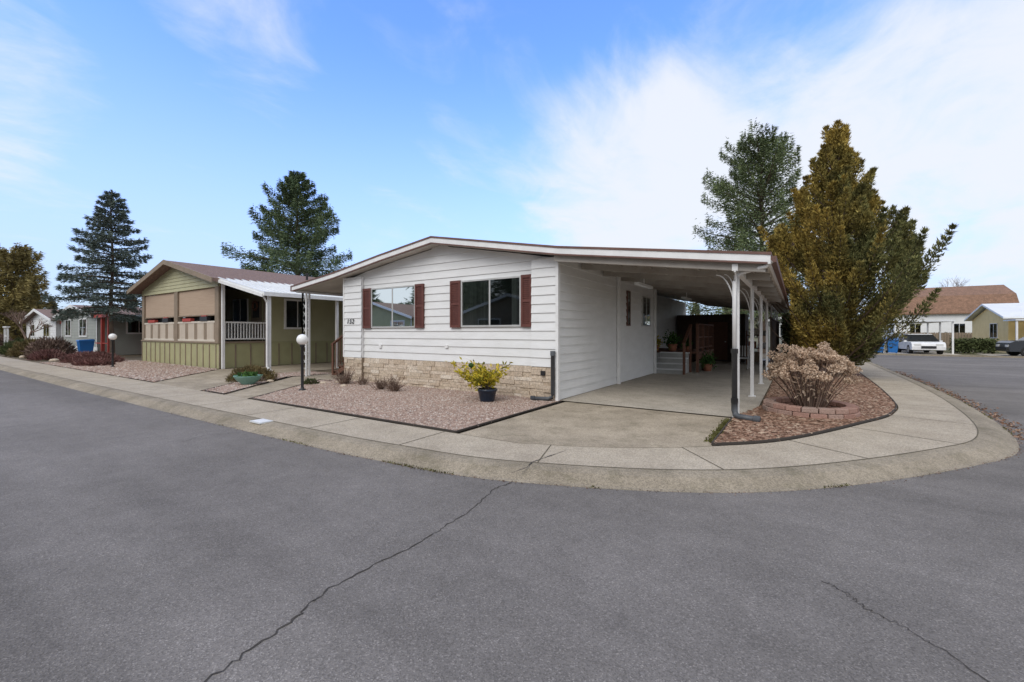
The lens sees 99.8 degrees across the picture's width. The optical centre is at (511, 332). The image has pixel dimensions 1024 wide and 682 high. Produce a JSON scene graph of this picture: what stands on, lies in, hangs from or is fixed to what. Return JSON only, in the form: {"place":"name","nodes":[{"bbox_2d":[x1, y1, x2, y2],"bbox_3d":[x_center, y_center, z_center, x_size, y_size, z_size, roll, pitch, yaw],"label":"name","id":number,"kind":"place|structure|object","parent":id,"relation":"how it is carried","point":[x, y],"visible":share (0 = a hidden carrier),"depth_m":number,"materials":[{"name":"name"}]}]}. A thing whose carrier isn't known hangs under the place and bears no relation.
{"place":"outdoors","nodes":[
{"label":"outdoors","id":0,"kind":"place"},
{"bbox_2d":[26,314,60,339],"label":"walls","id":1,"kind":"structure","parent":0,"point":[55,330],"depth_m":37.33,"materials":[{"name":"white"}]},
{"bbox_2d":[19,309,60,323],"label":"roof","id":2,"kind":"structure","parent":1,"relation":"on","point":[45,314],"depth_m":37.11,"materials":[{"name":"brown"}]},
{"bbox_2d":[30,323,49,336],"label":"windows","id":3,"kind":"structure","parent":1,"relation":"attached to","point":[46,331],"depth_m":36.54,"materials":[{"name":"glass"}]},
{"bbox_2d":[154,362,343,390],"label":"neighbour driveway","id":4,"kind":"structure","parent":0,"point":[206,380],"depth_m":14.47,"materials":[{"name":"concrete"}]},
{"bbox_2d":[218,277,342,369],"bbox_3d":[-6.717,-0.378,22.085,4.212,3.755,13.550,0,0,34],"label":"awning","id":5,"kind":"object","parent":4,"relation":"on","point":[263,289],"visible":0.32,"depth_m":17.14,"materials":[{"name":"white metal"}]},
{"bbox_2d":[223,373,343,398],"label":"path","id":6,"kind":"structure","parent":0,"point":[269,387],"depth_m":12.04,"materials":[{"name":"concrete"}]},
{"bbox_2d":[296,290,342,376],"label":"awning posts","id":7,"kind":"object","parent":6,"relation":"on","point":[306,322],"visible":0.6,"depth_m":14.78,"materials":[{"name":"white metal"}]},
{"bbox_2d":[331,335,344,374],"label":"side stairs","id":8,"kind":"structure","parent":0,"point":[332,344],"depth_m":15.11,"materials":[{"name":"brown wood"}]},
{"bbox_2d":[0,353,897,445],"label":"ground","id":9,"kind":"structure","parent":0,"point":[134,357],"depth_m":9.43,"materials":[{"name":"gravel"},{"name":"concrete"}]},
{"bbox_2d":[2,326,9,344],"bbox_3d":[-39.335,0.510,33.511,1.600,1.980,0.200,0,0,34],"label":"garden arbor","id":10,"kind":"object","parent":9,"relation":"on","point":[5,327],"visible":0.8,"depth_m":33.63,"materials":[{"name":"white wood"}]},
{"bbox_2d":[0,333,12,346],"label":"juniper shrub","id":11,"kind":"object","parent":9,"relation":"on","point":[2,338],"visible":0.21,"depth_m":34.36,"materials":[{"name":"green plant"}]},
{"bbox_2d":[0,337,29,354],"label":"juniper shrub","id":12,"kind":"object","parent":9,"relation":"on","point":[6,346],"visible":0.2,"depth_m":29.44,"materials":[{"name":"green plant"}]},
{"bbox_2d":[3,337,45,356],"bbox_3d":[-30.607,0.961,27.502,3.193,1.499,3.121,0,0,-11],"label":"juniper shrub","id":13,"kind":"object","parent":9,"relation":"on","point":[17,349],"visible":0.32,"depth_m":26.74,"materials":[{"name":"green plant"}]},
{"bbox_2d":[1,309,52,339],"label":"bare tree","id":14,"kind":"object","parent":9,"relation":"on","point":[21,316],"visible":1,"depth_m":32.50,"materials":[{"name":"brown plant"}]},
{"bbox_2d":[0,242,56,339],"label":"golden tree","id":15,"kind":"object","parent":9,"relation":"on","point":[19,277],"visible":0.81,"depth_m":42.44,"materials":[{"name":"green plant"}]},
{"bbox_2d":[24,348,66,360],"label":"barberry shrub","id":16,"kind":"object","parent":9,"relation":"on","point":[45,354],"visible":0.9,"depth_m":23.58,"materials":[{"name":"brown plant"}]},
{"bbox_2d":[22,335,77,357],"bbox_3d":[-27.748,0.827,25.902,3.646,1.534,2.566,0,0,34],"label":"bush","id":17,"kind":"object","parent":9,"relation":"on","point":[59,343],"visible":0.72,"depth_m":25.41,"materials":[{"name":"brown plant"}]},
{"bbox_2d":[76,339,94,351],"bbox_3d":[-25.714,0.948,26.007,0.660,1.095,0.780,0,0,34],"label":"recycling bin","id":18,"kind":"object","parent":9,"relation":"on","point":[85,345],"visible":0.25,"depth_m":25.81,"materials":[{"name":"blue plastic"}]},
{"bbox_2d":[41,189,152,353],"bbox_3d":[-23.522,-3.449,25.275,5.040,9.909,5.754,0,0,34],"label":"blue spruce","id":19,"kind":"object","parent":9,"relation":"on","point":[110,221],"visible":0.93,"depth_m":24.64,"materials":[{"name":"green plant"}]},
{"bbox_2d":[61,313,141,354],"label":"walls","id":20,"kind":"structure","parent":9,"relation":"on","point":[128,344],"depth_m":29.09,"materials":[{"name":"white"}]},
{"bbox_2d":[52,304,141,319],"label":"roof","id":21,"kind":"structure","parent":20,"relation":"on","point":[82,306],"depth_m":30.11,"materials":[{"name":"brown"}]},
{"bbox_2d":[65,318,141,336],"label":"windows","id":22,"kind":"structure","parent":20,"relation":"attached to","point":[134,327],"depth_m":29.70,"materials":[{"name":"glass"}]},
{"bbox_2d":[40,360,216,381],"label":"gravel","id":23,"kind":"structure","parent":9,"relation":"on","point":[138,368],"depth_m":17.22,"materials":[{"name":"beige gravel"}]},
{"bbox_2d":[57,350,124,362],"bbox_3d":[-21.267,1.236,21.892,4.929,0.771,2.572,0,0,34],"label":"barberry shrub","id":24,"kind":"object","parent":23,"relation":"on","point":[68,357],"visible":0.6,"depth_m":21.33,"materials":[{"name":"brown plant"}]},
{"bbox_2d":[70,356,115,365],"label":"barberry shrub","id":25,"kind":"object","parent":23,"relation":"on","point":[92,361],"visible":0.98,"depth_m":19.32,"materials":[{"name":"brown plant"}]},
{"bbox_2d":[108,334,116,366],"bbox_3d":[-17.208,0.770,18.566,0.280,1.460,0.280,0,0,34],"label":"garden lamp","id":26,"kind":"object","parent":23,"relation":"on","point":[112,337],"visible":0.94,"depth_m":18.54,"materials":[{"name":"black metal"}]},
{"bbox_2d":[93,314,184,352],"bbox_3d":[-23.304,0.160,30.827,2.900,2.680,9.280,0,0,34],"label":"side porch","id":27,"kind":"object","parent":9,"relation":"on","point":[102,343],"visible":0.26,"depth_m":26.97,"materials":[{"name":"red metal"}]},
{"bbox_2d":[142,268,342,341],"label":"walls","id":28,"kind":"structure","parent":9,"relation":"on","point":[322,314],"depth_m":21.07,"materials":[{"name":"green wood"}]},
{"bbox_2d":[142,286,266,341],"bbox_3d":[-15.256,-0.860,21.153,8.800,2.480,2.130,0,0,34],"label":"porch","id":29,"kind":"object","parent":28,"relation":"attached to","point":[199,310],"visible":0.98,"depth_m":19.63,"materials":[{"name":"beige paint"}]},
{"bbox_2d":[127,260,315,294],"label":"roof","id":30,"kind":"structure","parent":28,"relation":"on","point":[209,273],"depth_m":20.58,"materials":[{"name":"brown"}]},
{"bbox_2d":[141,340,343,368],"bbox_3d":[-11.065,0.940,27.481,8.905,1.120,17.350,0,0,34],"label":"skirting","id":31,"kind":"object","parent":28,"relation":"attached to","point":[238,353],"visible":0.48,"depth_m":19.77,"materials":[{"name":"wood"}]},
{"bbox_2d":[233,297,304,340],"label":"openings","id":32,"kind":"object","parent":28,"relation":"attached to","point":[292,313],"visible":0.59,"depth_m":20.51,"materials":[{"name":"black glass"}]},
{"bbox_2d":[220,170,352,276],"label":"fir tree","id":33,"kind":"object","parent":9,"relation":"on","point":[293,196],"visible":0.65,"depth_m":43.06,"materials":[{"name":"green plant"}]},
{"bbox_2d":[250,379,560,430],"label":"gravel","id":34,"kind":"structure","parent":9,"relation":"on","point":[290,395],"depth_m":9.15,"materials":[{"name":"gravel"}]},
{"bbox_2d":[296,334,307,390],"bbox_3d":[-5.410,0.770,11.117,0.280,1.460,0.280,0,0,34],"label":"garden lamp","id":35,"kind":"object","parent":34,"relation":"on","point":[302,340],"visible":0.98,"depth_m":11.08,"materials":[{"name":"white glass"}]},
{"bbox_2d":[304,377,319,384],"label":"shrub","id":36,"kind":"object","parent":34,"relation":"on","point":[309,381],"visible":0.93,"depth_m":12.41,"materials":[{"name":"green plant"}]},
{"bbox_2d":[331,364,358,383],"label":"bare shrub","id":37,"kind":"object","parent":34,"relation":"on","point":[344,379],"visible":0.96,"depth_m":12.46,"materials":[{"name":"brown plant"}]},
{"bbox_2d":[352,373,371,384],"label":"bare shrub","id":38,"kind":"object","parent":34,"relation":"on","point":[364,380],"visible":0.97,"depth_m":12.24,"materials":[{"name":"brown plant"}]},
{"bbox_2d":[369,376,390,389],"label":"bare shrub","id":39,"kind":"object","parent":34,"relation":"on","point":[379,386],"visible":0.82,"depth_m":11.21,"materials":[{"name":"brown plant"}]},
{"bbox_2d":[382,373,407,391],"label":"bare shrub","id":40,"kind":"object","parent":34,"relation":"on","point":[392,385],"visible":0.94,"depth_m":10.90,"materials":[{"name":"brown plant"}]},
{"bbox_2d":[251,379,561,432],"bbox_3d":[-3.356,1.486,10.160,8.296,0.028,3.529,0,0,34],"label":"garden edging","id":41,"kind":"object","parent":34,"relation":"on","point":[448,430],"visible":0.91,"depth_m":7.65,"materials":[{"name":"black plastic"}]},
{"bbox_2d":[451,357,512,401],"bbox_3d":[-0.697,1.014,9.571,1.402,0.949,1.209,0,0,34],"label":"potted shrub","id":42,"kind":"object","parent":34,"relation":"on","point":[484,379],"visible":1,"depth_m":9.24,"materials":[{"name":"yellow plant"}]},
{"bbox_2d":[344,357,554,399],"bbox_3d":[2.821,1.133,19.019,7.495,0.735,18.134,0,0,34],"label":"stone skirting","id":43,"kind":"object","parent":9,"relation":"on","point":[523,381],"visible":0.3,"depth_m":11.35,"materials":[{"name":"beige stone"}]},
{"bbox_2d":[344,245,554,366],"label":"front wall","id":44,"kind":"structure","parent":43,"relation":"on","point":[436,270],"depth_m":11.23,"materials":[{"name":"white wood"}]},
{"bbox_2d":[363,274,531,327],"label":"shutters","id":45,"kind":"object","parent":44,"relation":"attached to","point":[455,304],"visible":1,"depth_m":11.10,"materials":[{"name":"paint"}]},
{"bbox_2d":[379,344,544,375],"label":"outlet boxes","id":46,"kind":"object","parent":44,"relation":"attached to","point":[542,373],"visible":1,"depth_m":9.55,"materials":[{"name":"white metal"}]},
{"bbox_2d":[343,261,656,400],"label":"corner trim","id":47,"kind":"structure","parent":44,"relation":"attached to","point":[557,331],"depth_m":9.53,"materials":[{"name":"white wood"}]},
{"bbox_2d":[371,276,650,327],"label":"windows","id":48,"kind":"structure","parent":44,"relation":"attached to","point":[491,302],"depth_m":10.86,"materials":[{"name":"glass"}]},
{"bbox_2d":[561,262,685,398],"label":"side wall","id":49,"kind":"structure","parent":9,"relation":"on","point":[588,330],"depth_m":11.60,"materials":[{"name":"white"}]},
{"bbox_2d":[554,255,786,417],"bbox_3d":[7.814,-0.087,16.131,3.900,3.173,19.240,0,0,34],"label":"carport frame","id":50,"kind":"object","parent":9,"relation":"on","point":[712,286],"visible":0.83,"depth_m":10.05,"materials":[{"name":"white metal"}]},
{"bbox_2d":[296,244,787,310],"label":"roof","id":51,"kind":"structure","parent":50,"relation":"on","point":[335,286],"depth_m":12.87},
{"bbox_2d":[290,236,789,311],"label":"fascia","id":52,"kind":"structure","parent":51,"relation":"attached to","point":[753,257],"depth_m":8.92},
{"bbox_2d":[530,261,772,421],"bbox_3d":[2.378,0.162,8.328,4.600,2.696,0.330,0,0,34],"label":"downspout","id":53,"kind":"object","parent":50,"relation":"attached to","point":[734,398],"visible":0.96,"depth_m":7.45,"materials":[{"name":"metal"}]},
{"bbox_2d":[657,335,662,350],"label":"potted plant","id":54,"kind":"object","parent":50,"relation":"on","point":[658,341],"visible":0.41,"depth_m":17.07,"materials":[{"name":"green plant"}]},
{"bbox_2d":[662,330,681,350],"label":"potted plant","id":55,"kind":"object","parent":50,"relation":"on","point":[672,345],"visible":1,"depth_m":16.69,"materials":[{"name":"green plant"}]},
{"bbox_2d":[681,338,693,350],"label":"potted plant","id":56,"kind":"object","parent":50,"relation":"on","point":[687,345],"visible":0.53,"depth_m":16.42,"materials":[{"name":"green plant"}]},
{"bbox_2d":[695,351,718,370],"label":"potted plant","id":57,"kind":"object","parent":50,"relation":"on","point":[706,363],"visible":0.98,"depth_m":16.58,"materials":[{"name":"green plant"}]},
{"bbox_2d":[746,329,768,363],"bbox_3d":[11.450,0.655,20.092,0.910,1.690,0.420,0,0,34],"label":"storage shelf","id":58,"kind":"object","parent":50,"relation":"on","point":[756,354],"visible":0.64,"depth_m":19.97,"materials":[{"name":"grey wood"}]},
{"bbox_2d":[769,317,779,373],"bbox_3d":[11.560,0.445,18.892,0.060,2.010,9.100,0,0,34],"label":"lattice screen","id":59,"kind":"object","parent":50,"relation":"attached to","point":[774,337],"visible":0.6,"depth_m":16.98,"materials":[{"name":"wood"}]},
{"bbox_2d":[678,117,828,352],"bbox_3d":[17.959,-6.775,31.709,11.600,16.566,11.690,0,0,9],"label":"fir tree","id":60,"kind":"object","parent":9,"relation":"on","point":[771,178],"visible":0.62,"depth_m":30.91,"materials":[{"name":"green plant"}]},
{"bbox_2d":[715,365,896,441],"bbox_3d":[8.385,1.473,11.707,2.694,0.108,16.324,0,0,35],"label":"bark mulch","id":61,"kind":"object","parent":9,"relation":"on","point":[877,402],"visible":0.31,"depth_m":7.50,"materials":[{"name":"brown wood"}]},
{"bbox_2d":[779,313,808,352],"bbox_3d":[14.067,0.328,21.252,1.387,2.644,6.345,0,0,34],"label":"hedge","id":62,"kind":"object","parent":61,"relation":"on","point":[786,336],"visible":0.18,"depth_m":19.13,"materials":[{"name":"green plant"}]},
{"bbox_2d":[711,372,896,444],"bbox_3d":[10.323,1.482,13.091,2.111,0.035,21.179,0,0,42],"label":"garden edging","id":63,"kind":"object","parent":61,"relation":"on","point":[713,442],"visible":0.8,"depth_m":6.26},
{"bbox_2d":[762,397,860,419],"bbox_3d":[5.580,1.403,8.099,1.500,0.175,1.516,0,0,34],"label":"block ring","id":64,"kind":"object","parent":61,"relation":"on","point":[834,409],"visible":0.9,"depth_m":7.61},
{"bbox_2d":[762,341,862,407],"bbox_3d":[5.589,0.830,8.078,1.484,1.348,1.523,0,0,-38],"label":"hydrangea","id":65,"kind":"object","parent":61,"relation":"on","point":[791,360],"visible":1,"depth_m":7.88,"materials":[{"name":"beige plant"}]},
{"bbox_2d":[757,119,958,376],"bbox_3d":[11.150,-2.863,14.612,5.040,8.740,5.790,0,0,34],"label":"golden cedar","id":66,"kind":"object","parent":61,"relation":"on","point":[847,224],"visible":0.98,"depth_m":13.77,"materials":[{"name":"green plant"}]},
{"label":"gravel bed","id":67,"kind":"object","parent":9,"relation":"on","visible":0},
{"bbox_2d":[204,376,286,393],"bbox_3d":[-7.771,1.486,12.934,1.011,0.028,5.180,0,0,-11],"label":"garden edging","id":68,"kind":"object","parent":67,"relation":"on","point":[238,389],"visible":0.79,"depth_m":11.37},
{"bbox_2d":[225,363,278,381],"bbox_3d":[-8.118,1.246,13.465,1.685,0.598,1.426,0,0,34],"label":"heather bush","id":69,"kind":"object","parent":67,"relation":"on","point":[268,374],"visible":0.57,"depth_m":13.27,"materials":[{"name":"green plant"}]},
{"bbox_2d":[203,371,327,393],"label":"gravel","id":70,"kind":"structure","parent":67,"relation":"on","point":[226,388],"depth_m":12.22,"materials":[{"name":"beige gravel"}]},
{"bbox_2d":[232,370,262,384],"bbox_3d":[-7.570,1.277,12.367,0.757,0.421,0.740,0,0,34],"label":"flower bowl","id":71,"kind":"object","parent":70,"relation":"on","point":[248,377],"visible":1,"depth_m":12.21,"materials":[{"name":"teal ceramic"}]},
{"bbox_2d":[0,356,978,469],"bbox_3d":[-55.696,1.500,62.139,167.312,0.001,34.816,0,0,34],"label":"sidewalk","id":72,"kind":"structure","parent":0,"point":[865,442],"depth_m":6.22,"materials":[{"name":"concrete"}]},
{"bbox_2d":[0,355,1023,681],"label":"road","id":73,"kind":"structure","parent":0,"point":[138,543],"depth_m":2.95,"materials":[{"name":"grey asphalt"}]},
{"bbox_2d":[204,482,511,681],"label":"road crack","id":74,"kind":"object","parent":73,"relation":"on","point":[326,590],"visible":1,"depth_m":2.57,"materials":[{"name":"black asphalt"}]},
{"bbox_2d":[0,362,1018,492],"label":"kerb","id":75,"kind":"structure","parent":73,"relation":"on","point":[993,441],"depth_m":5.02,"materials":[{"name":"concrete"}]},
{"bbox_2d":[250,419,272,423],"bbox_3d":[-4.232,1.497,7.279,0.340,0.026,0.220,0,0,34],"label":"utility cover","id":76,"kind":"object","parent":75,"relation":"on","point":[260,421],"visible":1,"depth_m":7.23,"materials":[{"name":"white metal"}]},
{"bbox_2d":[184,365,1023,493],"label":"gutter debris","id":77,"kind":"object","parent":73,"relation":"on","point":[690,492],"visible":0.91,"depth_m":5.10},
{"bbox_2d":[280,362,1012,487],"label":"weeds","id":78,"kind":"object","parent":73,"relation":"on","point":[294,441],"visible":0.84,"depth_m":5.28,"materials":[{"name":"green plant"}]},
{"bbox_2d":[821,581,989,681],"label":"road crack","id":79,"kind":"object","parent":73,"relation":"on","point":[908,628],"visible":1,"depth_m":2.34,"materials":[{"name":"black asphalt"}]},
{"bbox_2d":[895,371,1023,439],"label":"fallen leaves","id":80,"kind":"object","parent":73,"relation":"on","point":[1018,436],"visible":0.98,"depth_m":8.90,"materials":[{"name":"brown plant"}]},
{"bbox_2d":[0,0,1023,315],"label":"sky","id":81,"kind":"structure","parent":0,"point":[585,123],"materials":[{"name":"blue"}]},
{"bbox_2d":[460,402,729,447],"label":"driveway","id":82,"kind":"structure","parent":0,"point":[575,424],"depth_m":6.76,"materials":[{"name":"concrete"}]},
{"bbox_2d":[402,373,755,447],"bbox_3d":[3.423,1.492,10.661,4.665,0.008,11.840,0,0,34],"label":"driveway joint","id":83,"kind":"object","parent":82,"relation":"on","point":[621,447],"visible":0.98,"depth_m":6.00,"materials":[{"name":"grey concrete"}]},
{"bbox_2d":[704,418,732,442],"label":"moss","id":84,"kind":"object","parent":82,"relation":"on","point":[714,434],"visible":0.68,"depth_m":6.53,"materials":[{"name":"green plant"}]},
{"bbox_2d":[561,359,773,416],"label":"carport slab","id":85,"kind":"structure","parent":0,"point":[686,396],"depth_m":10.73,"materials":[{"name":"grey concrete"}]},
{"bbox_2d":[657,323,713,374],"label":"carport steps","id":86,"kind":"structure","parent":85,"relation":"on","point":[678,361],"depth_m":16.16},
{"bbox_2d":[677,314,748,361],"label":"storage shed","id":87,"kind":"structure","parent":85,"relation":"on","point":[722,335],"depth_m":22.44,"materials":[{"name":"brown wood"}]},
{"bbox_2d":[740,346,749,368],"bbox_3d":[9.572,1.025,17.953,0.540,0.950,0.540,0,0,34],"label":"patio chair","id":88,"kind":"object","parent":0,"point":[748,357],"visible":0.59,"depth_m":18.00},
{"bbox_2d":[749,338,1006,355],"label":"lawn","id":89,"kind":"structure","parent":0,"point":[947,350],"depth_m":35.34,"materials":[{"name":"green plant"}]},
{"bbox_2d":[768,319,782,347],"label":"walls","id":90,"kind":"structure","parent":89,"relation":"on","point":[780,340],"depth_m":43.36,"materials":[{"name":"white"}]},
{"bbox_2d":[779,324,823,336],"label":"windows","id":91,"kind":"structure","parent":90,"relation":"attached to","point":[780,331],"depth_m":42.83,"materials":[{"name":"glass"}]},
{"bbox_2d":[890,332,960,339],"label":"hedge","id":92,"kind":"object","parent":89,"relation":"on","point":[934,332],"visible":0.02,"depth_m":47.33,"materials":[{"name":"green plant"}]},
{"bbox_2d":[903,333,971,347],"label":"wood fence","id":93,"kind":"object","parent":89,"relation":"on","point":[945,338],"visible":0.2,"depth_m":41.98,"materials":[{"name":"wood"}]},
{"bbox_2d":[935,278,969,286],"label":"bare tree","id":94,"kind":"object","parent":89,"relation":"on","point":[957,279],"visible":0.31,"depth_m":65.74,"materials":[{"name":"plant"}]},
{"bbox_2d":[949,337,998,353],"bbox_3d":[34.217,0.993,31.965,2.568,1.357,1.456,0,0,34],"label":"hedge","id":95,"kind":"object","parent":89,"relation":"on","point":[977,345],"visible":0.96,"depth_m":31.67,"materials":[{"name":"green plant"}]},
{"bbox_2d":[881,349,958,354],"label":"driveway","id":96,"kind":"structure","parent":0,"point":[917,352],"depth_m":33.34,"materials":[{"name":"concrete"}]},
{"bbox_2d":[886,338,898,352],"bbox_3d":[27.589,0.948,31.259,0.660,1.095,0.780,0,0,34],"label":"recycling bin","id":97,"kind":"object","parent":96,"relation":"on","point":[894,349],"visible":0.78,"depth_m":31.00,"materials":[{"name":"blue plastic"}]},
{"bbox_2d":[869,320,955,353],"bbox_3d":[31.968,0.315,34.885,4.000,2.470,7.500,0,0,34],"label":"carport","id":98,"kind":"object","parent":96,"relation":"on","point":[933,321],"visible":0.31,"depth_m":31.43,"materials":[{"name":"white metal"}]},
{"bbox_2d":[897,334,945,353],"bbox_3d":[30.561,0.825,32.398,2.120,1.450,4.530,0,0,29],"label":"parked car","id":99,"kind":"object","parent":96,"relation":"on","point":[925,343],"visible":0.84,"depth_m":31.32,"materials":[{"name":"white metal"}]},
{"bbox_2d":[884,285,1018,342],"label":"barn house","id":100,"kind":"structure","parent":0,"point":[959,304],"depth_m":53.71,"materials":[{"name":"white"}]},
{"bbox_2d":[964,303,1023,352],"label":"yellow house","id":101,"kind":"structure","parent":0,"point":[1002,321],"depth_m":34.09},
{"bbox_2d":[976,353,1021,355],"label":"driveway","id":102,"kind":"structure","parent":0,"point":[998,354],"depth_m":30.30,"materials":[{"name":"concrete"}]},
{"bbox_2d":[995,337,1023,355],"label":"parked suv","id":103,"kind":"object","parent":102,"relation":"on","point":[1013,347],"visible":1,"depth_m":28.08,"materials":[{"name":"grey metal"}]},
{"label":"ground","id":104,"kind":"structure","parent":0,"visible":0},
{"bbox_2d":[45,295,856,337],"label":"distant trees","id":105,"kind":"object","parent":104,"relation":"on","point":[755,319],"depth_m":120.72,"materials":[{"name":"green plant"}]},
{"bbox_2d":[870,353,1023,357],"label":"kerb","id":106,"kind":"structure","parent":104,"relation":"on","point":[952,355],"depth_m":28.80,"materials":[{"name":"concrete"}]}
]}

